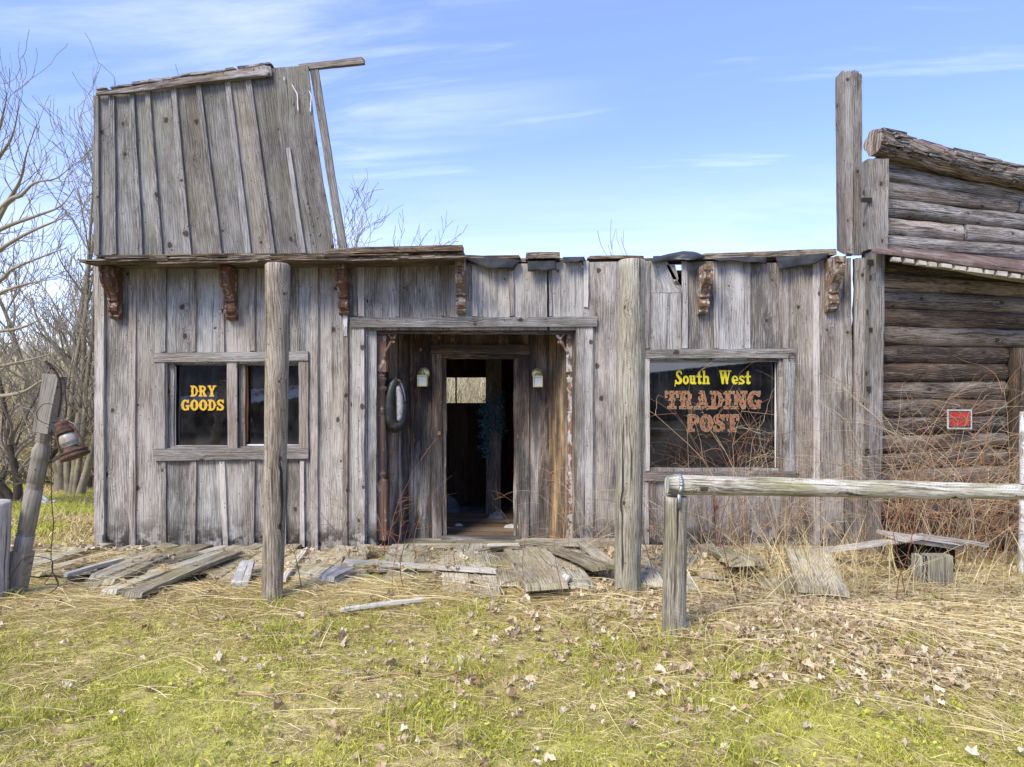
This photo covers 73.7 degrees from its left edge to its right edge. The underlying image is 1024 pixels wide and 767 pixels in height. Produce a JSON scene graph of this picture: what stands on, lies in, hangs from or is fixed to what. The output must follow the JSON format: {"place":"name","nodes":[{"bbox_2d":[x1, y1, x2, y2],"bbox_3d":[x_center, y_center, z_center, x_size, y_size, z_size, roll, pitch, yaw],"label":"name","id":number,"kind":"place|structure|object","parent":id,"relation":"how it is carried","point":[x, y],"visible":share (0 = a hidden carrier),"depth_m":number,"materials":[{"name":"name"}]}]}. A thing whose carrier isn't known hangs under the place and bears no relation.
{"place":"outdoors","nodes":[
{"label":"outdoors","id":0,"kind":"place"},
{"bbox_2d":[6,477,93,554],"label":"side yard grass","id":1,"kind":"structure","parent":0,"point":[75,504],"depth_m":10.18,"materials":[{"name":"green plant"}]},
{"bbox_2d":[504,524,517,527],"bbox_3d":[0.021,1.697,8.147,0.242,0.044,0.112,0,0,0],"label":"paper scrap","id":2,"kind":"object","parent":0,"point":[509,526],"visible":0.5,"depth_m":8.12,"materials":[{"name":"white paper"}]},
{"bbox_2d":[0,476,1023,766],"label":"ground","id":3,"kind":"structure","parent":0,"point":[598,714],"depth_m":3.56,"materials":[{"name":"green plant"}]},
{"bbox_2d":[0,499,11,599],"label":"boundary post","id":4,"kind":"object","parent":3,"relation":"on","point":[5,521],"visible":0.93,"depth_m":5.28,"materials":[{"name":"grey wood"}]},
{"bbox_2d":[2,309,25,476],"bbox_3d":[-15.090,-0.031,19.785,1.652,5.953,1.846,0,0,-43],"label":"slender tree","id":5,"kind":"object","parent":3,"relation":"on","point":[8,336],"visible":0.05,"depth_m":19.90,"materials":[{"name":"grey plant"}]},
{"bbox_2d":[8,374,67,596],"bbox_3d":[-3.824,0.897,5.450,0.482,1.946,0.129,0,0,0],"label":"turned post","id":6,"kind":"object","parent":3,"relation":"on","point":[32,500],"visible":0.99,"depth_m":5.40,"materials":[{"name":"grey wood"}]},
{"bbox_2d":[44,361,70,416],"bbox_3d":[-3.542,0.042,5.322,0.216,0.443,0.034,0,0,0],"label":"iron harness hook","id":7,"kind":"object","parent":6,"relation":"attached to","point":[51,366],"visible":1,"depth_m":5.32,"materials":[{"name":"black metal"}]},
{"bbox_2d":[8,403,58,592],"bbox_3d":[-3.693,0.885,5.279,0.410,1.465,0.047,0,0,0],"label":"hanging wire","id":8,"kind":"object","parent":7,"relation":"hanging from","point":[56,579],"visible":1,"depth_m":5.28,"materials":[{"name":"metal"}]},
{"bbox_2d":[55,420,90,461],"bbox_3d":[-3.416,0.447,5.300,0.250,0.328,0.211,0,0,0],"label":"oil lantern","id":9,"kind":"object","parent":7,"relation":"hanging from","point":[68,441],"visible":1,"depth_m":5.25,"materials":[{"name":"metal"}]},
{"bbox_2d":[11,310,67,373],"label":"slender tree","id":10,"kind":"object","parent":3,"relation":"on","point":[47,332],"visible":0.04,"depth_m":24.77,"materials":[{"name":"grey plant"}]},
{"bbox_2d":[0,257,83,483],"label":"slender tree","id":11,"kind":"object","parent":3,"relation":"on","point":[46,481],"visible":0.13,"depth_m":18.13,"materials":[{"name":"grey plant"}]},
{"bbox_2d":[0,32,93,425],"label":"spreading tree","id":12,"kind":"object","parent":3,"relation":"on","point":[12,197],"visible":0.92,"depth_m":9.25,"materials":[{"name":"grey plant"}]},
{"bbox_2d":[0,262,93,501],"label":"gnarled bush","id":13,"kind":"object","parent":3,"relation":"on","point":[8,446],"visible":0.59,"depth_m":12.44,"materials":[{"name":"brown plant"}]},
{"bbox_2d":[0,72,94,490],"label":"multi stem tree","id":14,"kind":"object","parent":3,"relation":"on","point":[57,466],"visible":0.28,"depth_m":15.72,"materials":[{"name":"grey plant"}]},
{"bbox_2d":[0,228,94,371],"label":"slender tree","id":15,"kind":"object","parent":3,"relation":"on","point":[68,268],"visible":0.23,"depth_m":22.00,"materials":[{"name":"grey plant"}]},
{"bbox_2d":[42,495,56,502],"bbox_3d":[-8.182,2.050,12.000,0.351,0.271,0.060,0,0,0],"label":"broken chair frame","id":16,"kind":"object","parent":3,"relation":"on","point":[44,498],"visible":0.22,"depth_m":11.98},
{"bbox_2d":[11,473,93,546],"bbox_3d":[-7.351,2.249,16.191,9.625,1.346,18.776,0,0,-30],"label":"side yard straw","id":17,"kind":"object","parent":3,"relation":"on","point":[84,520],"visible":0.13,"depth_m":8.15,"materials":[{"name":"beige plant"}]},
{"bbox_2d":[38,296,80,367],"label":"slender tree","id":18,"kind":"object","parent":3,"relation":"on","point":[65,320],"visible":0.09,"depth_m":22.84,"materials":[{"name":"grey plant"}]},
{"bbox_2d":[65,245,94,475],"bbox_3d":[-11.645,-0.500,18.877,2.470,6.698,1.473,0,0,27],"label":"slender tree","id":19,"kind":"object","parent":3,"relation":"on","point":[82,282],"depth_m":18.47,"materials":[{"name":"grey plant"}]},
{"bbox_2d":[0,33,178,495],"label":"multi stem tree","id":20,"kind":"object","parent":3,"relation":"on","point":[76,480],"visible":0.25,"depth_m":14.90,"materials":[{"name":"grey plant"}]},
{"bbox_2d":[87,476,91,487],"bbox_3d":[-10.409,2.500,16.800,0.146,0.430,0.136,0,0,-22],"label":"fence post","id":21,"kind":"object","parent":3,"relation":"on","point":[90,483],"visible":0.31,"depth_m":16.77,"materials":[{"name":"wood"}]},
{"bbox_2d":[0,306,485,484],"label":"woods","id":22,"kind":"object","parent":3,"relation":"on","point":[470,390],"visible":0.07,"depth_m":18.21,"materials":[{"name":"brown plant"}]},
{"bbox_2d":[231,559,254,587],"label":"loose board","id":23,"kind":"object","parent":3,"relation":"on","point":[246,566],"visible":0.94,"depth_m":5.68,"materials":[{"name":"grey wood"}]},
{"bbox_2d":[261,262,289,606],"bbox_3d":[-1.818,0.464,5.248,0.216,2.773,0.187,0,0,0],"label":"porch post","id":24,"kind":"object","parent":3,"relation":"on","point":[277,295],"visible":0.97,"depth_m":5.18,"materials":[{"name":"grey wood"}]},
{"bbox_2d":[285,527,301,588],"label":"sapling","id":25,"kind":"object","parent":3,"relation":"on","point":[295,557],"visible":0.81,"depth_m":5.47,"materials":[{"name":"plant"}]},
{"bbox_2d":[233,671,456,695],"bbox_3d":[-0.916,1.680,3.834,1.221,0.012,0.115,0,0,-16],"label":"fallen stick","id":26,"kind":"object","parent":3,"relation":"on","point":[362,679],"visible":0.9,"depth_m":3.79,"materials":[{"name":"wood"}]},
{"bbox_2d":[294,438,454,558],"bbox_3d":[-1.261,1.163,6.444,0.866,1.224,1.529,0,0,40],"label":"bramble bush","id":27,"kind":"object","parent":3,"relation":"on","point":[381,519],"visible":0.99,"depth_m":6.42,"materials":[{"name":"plant"}]},
{"bbox_2d":[340,597,424,611],"bbox_3d":[-0.961,1.648,5.092,0.627,0.036,0.059,0,0,-18],"label":"loose board","id":28,"kind":"object","parent":3,"relation":"on","point":[379,604],"visible":0.89,"depth_m":5.08,"materials":[{"name":"grey wood"}]},
{"bbox_2d":[359,502,416,593],"bbox_3d":[-0.968,1.336,5.636,0.481,0.729,0.487,0,0,-35],"label":"sapling","id":29,"kind":"object","parent":3,"relation":"on","point":[396,544],"visible":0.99,"depth_m":5.54,"materials":[{"name":"plant"}]},
{"bbox_2d":[380,524,408,587],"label":"sapling","id":30,"kind":"object","parent":3,"relation":"on","point":[398,560],"visible":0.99,"depth_m":5.44,"materials":[{"name":"plant"}]},
{"bbox_2d":[330,169,466,247],"bbox_3d":[-3.409,-1.455,17.423,7.027,8.410,5.961,0,0,0],"label":"bare tree","id":31,"kind":"object","parent":3,"relation":"on","point":[361,232],"visible":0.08,"depth_m":16.99,"materials":[{"name":"brown plant"}]},
{"bbox_2d":[31,543,873,598],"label":"porch deck","id":32,"kind":"structure","parent":3,"relation":"on","point":[535,560],"depth_m":5.93,"materials":[{"name":"wood"}]},
{"bbox_2d":[64,557,124,576],"bbox_3d":[-3.645,1.605,5.977,0.054,0.051,0.513,0,0,28],"label":"loose board","id":33,"kind":"object","parent":32,"relation":"on","point":[90,568],"visible":1,"depth_m":5.94,"materials":[{"name":"grey wood"}]},
{"bbox_2d":[288,552,342,582],"bbox_3d":[-1.757,1.649,6.152,0.424,0.023,1.029,0,0,-9],"label":"loose board","id":34,"kind":"object","parent":32,"relation":"on","point":[303,566],"visible":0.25,"depth_m":6.18,"materials":[{"name":"grey wood"}]},
{"bbox_2d":[283,550,305,581],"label":"loose board","id":35,"kind":"object","parent":34,"relation":"on","point":[287,574],"visible":0.75,"depth_m":5.92,"materials":[{"name":"grey wood"}]},
{"bbox_2d":[319,565,355,582],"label":"loose board","id":36,"kind":"object","parent":32,"relation":"on","point":[335,573],"visible":0.99,"depth_m":5.67,"materials":[{"name":"grey wood"}]},
{"bbox_2d":[343,559,497,573],"bbox_3d":[-0.808,1.580,5.902,1.397,0.040,0.066,0,0,11],"label":"loose board","id":37,"kind":"object","parent":32,"relation":"on","point":[442,567],"visible":0.84,"depth_m":5.87,"materials":[{"name":"grey wood"}]},
{"bbox_2d":[466,542,520,553],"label":"loose board","id":38,"kind":"object","parent":32,"relation":"on","point":[494,548],"visible":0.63,"depth_m":6.54,"materials":[{"name":"grey wood"}]},
{"bbox_2d":[487,543,519,545],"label":"loose board","id":39,"kind":"object","parent":32,"relation":"on","point":[503,544],"visible":1,"depth_m":6.46,"materials":[{"name":"grey wood"}]},
{"bbox_2d":[504,549,537,583],"bbox_3d":[0.059,1.558,5.856,0.094,0.042,1.159,0,0,-10],"label":"loose board","id":40,"kind":"object","parent":32,"relation":"on","point":[528,577],"visible":0.98,"depth_m":5.74,"materials":[{"name":"grey wood"}]},
{"bbox_2d":[539,548,570,575],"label":"loose board","id":41,"kind":"object","parent":32,"relation":"on","point":[550,557],"visible":0.89,"depth_m":5.93,"materials":[{"name":"grey wood"}]},
{"bbox_2d":[515,538,614,546],"bbox_3d":[0.536,1.562,6.704,1.016,0.062,0.111,0,0,-4],"label":"loose board","id":42,"kind":"object","parent":32,"relation":"on","point":[537,542],"visible":0.81,"depth_m":6.66,"materials":[{"name":"grey wood"}]},
{"bbox_2d":[547,547,613,571],"bbox_3d":[0.571,1.534,6.001,0.218,0.053,0.844,0,0,-26],"label":"loose board","id":43,"kind":"object","parent":32,"relation":"on","point":[591,563],"visible":0.98,"depth_m":5.87,"materials":[{"name":"grey wood"}]},
{"bbox_2d":[576,540,613,563],"bbox_3d":[0.751,1.536,6.216,0.123,0.092,0.556,0,0,-19],"label":"loose board","id":44,"kind":"object","parent":32,"relation":"on","point":[592,550],"visible":0.88,"depth_m":6.19,"materials":[{"name":"grey wood"}]},
{"bbox_2d":[687,553,700,567],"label":"loose board","id":45,"kind":"object","parent":32,"relation":"on","point":[692,557],"visible":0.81,"depth_m":6.11,"materials":[{"name":"grey wood"}]},
{"bbox_2d":[719,554,738,562],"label":"loose board","id":46,"kind":"object","parent":32,"relation":"on","point":[731,557],"visible":0.84,"depth_m":5.82,"materials":[{"name":"grey wood"}]},
{"bbox_2d":[77,57,861,555],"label":"general store","id":47,"kind":"structure","parent":3,"relation":"on","point":[209,197],"depth_m":6.98,"materials":[{"name":"grey wood"}]},
{"bbox_2d":[153,351,308,460],"bbox_3d":[-2.861,0.228,7.013,1.579,1.115,0.150,0,0,0],"label":"window","id":48,"kind":"structure","parent":47,"relation":"in","point":[203,398],"depth_m":7.01,"materials":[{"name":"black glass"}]},
{"bbox_2d":[384,377,407,432],"bbox_3d":[-1.224,0.225,7.195,0.272,0.596,0.136,0,0,-39],"label":"horse collar","id":49,"kind":"object","parent":47,"relation":"attached to","point":[396,424],"visible":1,"depth_m":7.15,"materials":[{"name":"black leather"}]},
{"bbox_2d":[417,367,429,385],"bbox_3d":[-0.977,-0.074,7.494,0.132,0.210,0.171,0,0,0],"label":"wall lamp","id":50,"kind":"object","parent":47,"relation":"attached to","point":[423,375],"visible":1,"depth_m":7.42,"materials":[{"name":"white glass"}]},
{"bbox_2d":[447,496,460,512],"bbox_3d":[-0.944,1.610,9.198,0.533,0.217,0.344,0,0,0],"label":"trash bag","id":51,"kind":"object","parent":47,"relation":"on","point":[452,505],"visible":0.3,"depth_m":9.14,"materials":[{"name":"black plastic"}]},
{"bbox_2d":[447,374,485,405],"bbox_3d":[-0.732,0.091,9.655,0.765,0.462,0.030,0,0,0],"label":"back window","id":52,"kind":"structure","parent":47,"relation":"in","point":[455,376],"depth_m":9.64,"materials":[{"name":"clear glass"}]},
{"bbox_2d":[474,389,507,457],"bbox_3d":[-0.264,0.504,8.822,0.456,0.951,0.184,0,0,0],"label":"tinsel garland","id":53,"kind":"object","parent":47,"relation":"attached to","point":[485,420],"visible":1,"depth_m":8.81},
{"bbox_2d":[486,509,505,519],"bbox_3d":[-0.199,1.657,8.696,0.254,0.122,0.152,0,0,0],"label":"cloth rag","id":54,"kind":"object","parent":47,"relation":"on","point":[497,514],"visible":1,"depth_m":8.66,"materials":[{"name":"grey fabric"}]},
{"bbox_2d":[531,368,542,386],"bbox_3d":[0.281,-0.066,7.494,0.132,0.210,0.171,0,0,0],"label":"wall lamp","id":55,"kind":"object","parent":47,"relation":"attached to","point":[537,374],"visible":1,"depth_m":7.42,"materials":[{"name":"white glass"}]},
{"bbox_2d":[644,349,795,480],"bbox_3d":[2.119,0.319,7.015,1.545,1.348,0.147,0,0,0],"label":"window","id":56,"kind":"structure","parent":47,"relation":"in","point":[669,379],"depth_m":7.08,"materials":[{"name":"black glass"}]},
{"bbox_2d":[0,540,1023,766],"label":"fallen leaves","id":57,"kind":"object","parent":3,"relation":"on","point":[510,691],"visible":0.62,"depth_m":4.37,"materials":[{"name":"brown plant"}]},
{"bbox_2d":[0,595,1023,766],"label":"weeds","id":58,"kind":"object","parent":3,"relation":"on","point":[775,750],"visible":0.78,"depth_m":3.62,"materials":[{"name":"green plant"}]},
{"bbox_2d":[0,538,1023,766],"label":"dry straw","id":59,"kind":"object","parent":3,"relation":"on","point":[27,603],"visible":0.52,"depth_m":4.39,"materials":[{"name":"beige plant"}]},
{"bbox_2d":[66,555,964,586],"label":"damp earth","id":60,"kind":"structure","parent":3,"relation":"on","point":[197,576],"depth_m":5.88,"materials":[{"name":"soil"}]},
{"bbox_2d":[522,486,554,588],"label":"sapling","id":61,"kind":"object","parent":3,"relation":"on","point":[526,531],"visible":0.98,"depth_m":5.41,"materials":[{"name":"plant"}]},
{"bbox_2d":[531,524,568,608],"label":"sapling","id":62,"kind":"object","parent":3,"relation":"on","point":[556,563],"visible":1,"depth_m":5.10,"materials":[{"name":"plant"}]},
{"bbox_2d":[552,574,571,594],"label":"loose board","id":63,"kind":"object","parent":3,"relation":"on","point":[566,577],"visible":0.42,"depth_m":5.42,"materials":[{"name":"grey wood"}]},
{"bbox_2d":[493,446,712,554],"bbox_3d":[0.879,1.143,6.226,2.258,1.379,1.310,0,0,0],"label":"bramble bush","id":64,"kind":"object","parent":3,"relation":"on","point":[582,551],"visible":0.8,"depth_m":6.45,"materials":[{"name":"plant"}]},
{"bbox_2d":[597,219,626,254],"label":"bare tree","id":65,"kind":"object","parent":3,"relation":"on","point":[612,240],"visible":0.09,"depth_m":21.01,"materials":[{"name":"brown plant"}]},
{"bbox_2d":[589,498,653,577],"bbox_3d":[0.888,1.255,5.553,0.591,0.891,0.204,0,0,0],"label":"sapling","id":66,"kind":"object","parent":3,"relation":"on","point":[644,542],"visible":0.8,"depth_m":5.64,"materials":[{"name":"plant"}]},
{"bbox_2d":[614,258,645,597],"bbox_3d":[0.955,0.420,5.522,0.254,2.837,0.228,0,0,0],"label":"porch post","id":67,"kind":"object","parent":3,"relation":"on","point":[631,292],"visible":0.99,"depth_m":5.43,"materials":[{"name":"grey wood"}]},
{"bbox_2d":[709,456,737,602],"bbox_3d":[1.693,1.113,5.412,0.315,1.176,0.309,0,0,39],"label":"sapling","id":68,"kind":"object","parent":3,"relation":"on","point":[723,546],"visible":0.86,"depth_m":5.27,"materials":[{"name":"plant"}]},
{"bbox_2d":[527,357,962,556],"bbox_3d":[1.942,0.743,6.017,3.902,2.118,1.730,0,0,0],"label":"bramble bush","id":69,"kind":"object","parent":3,"relation":"on","point":[739,515],"visible":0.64,"depth_m":6.57,"materials":[{"name":"plant"}]},
{"bbox_2d":[586,474,917,572],"bbox_3d":[2.344,1.318,6.170,3.346,1.062,1.423,0,0,0],"label":"bramble bush","id":70,"kind":"object","parent":3,"relation":"on","point":[768,530],"visible":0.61,"depth_m":6.41,"materials":[{"name":"plant"}]},
{"bbox_2d":[662,474,1023,639],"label":"hitching rail","id":71,"kind":"object","parent":3,"relation":"on","point":[678,487],"visible":0.96,"depth_m":4.51,"materials":[{"name":"grey wood"}]},
{"bbox_2d":[687,509,1023,613],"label":"dry stalks","id":72,"kind":"object","parent":3,"relation":"on","point":[852,563],"visible":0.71,"depth_m":5.49,"materials":[{"name":"plant"}]},
{"bbox_2d":[720,346,1023,565],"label":"bramble bush","id":73,"kind":"object","parent":3,"relation":"on","point":[1006,512],"visible":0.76,"depth_m":6.41,"materials":[{"name":"plant"}]},
{"bbox_2d":[823,498,932,595],"bbox_3d":[2.941,1.211,5.286,0.970,0.978,0.374,0,0,7],"label":"sapling","id":74,"kind":"object","parent":3,"relation":"on","point":[894,538],"visible":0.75,"depth_m":5.30,"materials":[{"name":"plant"}]},
{"bbox_2d":[812,529,988,586],"bbox_3d":[3.245,1.554,5.922,1.547,0.573,0.589,0,0,12],"label":"plank bench","id":75,"kind":"object","parent":3,"relation":"on","point":[938,570],"visible":0.72,"depth_m":5.76,"materials":[{"name":"grey wood"}]},
{"bbox_2d":[886,444,936,598],"bbox_3d":[3.040,1.054,5.308,0.517,1.293,0.382,0,0,-22],"label":"sapling","id":76,"kind":"object","parent":3,"relation":"on","point":[913,525],"visible":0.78,"depth_m":5.14,"materials":[{"name":"plant"}]},
{"bbox_2d":[852,127,1023,559],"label":"log cabin","id":77,"kind":"object","parent":3,"relation":"on","point":[938,273],"visible":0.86,"depth_m":7.06,"materials":[{"name":"wood"}]},
{"bbox_2d":[947,409,971,428],"bbox_3d":[4.644,0.372,7.079,0.323,0.210,0.009,0,0,-15],"label":"warning sign","id":78,"kind":"object","parent":77,"relation":"attached to","point":[954,412],"visible":0.86,"depth_m":7.07,"materials":[{"name":"red metal"}]},
{"bbox_2d":[1018,412,1023,574],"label":"veranda post","id":79,"kind":"object","parent":3,"relation":"on","point":[1021,478],"visible":0.77,"depth_m":6.04,"materials":[{"name":"grey wood"}]},
{"bbox_2d":[0,0,1023,356],"label":"sky","id":80,"kind":"structure","parent":0,"point":[699,126],"materials":[{"name":"blue"}]}
]}

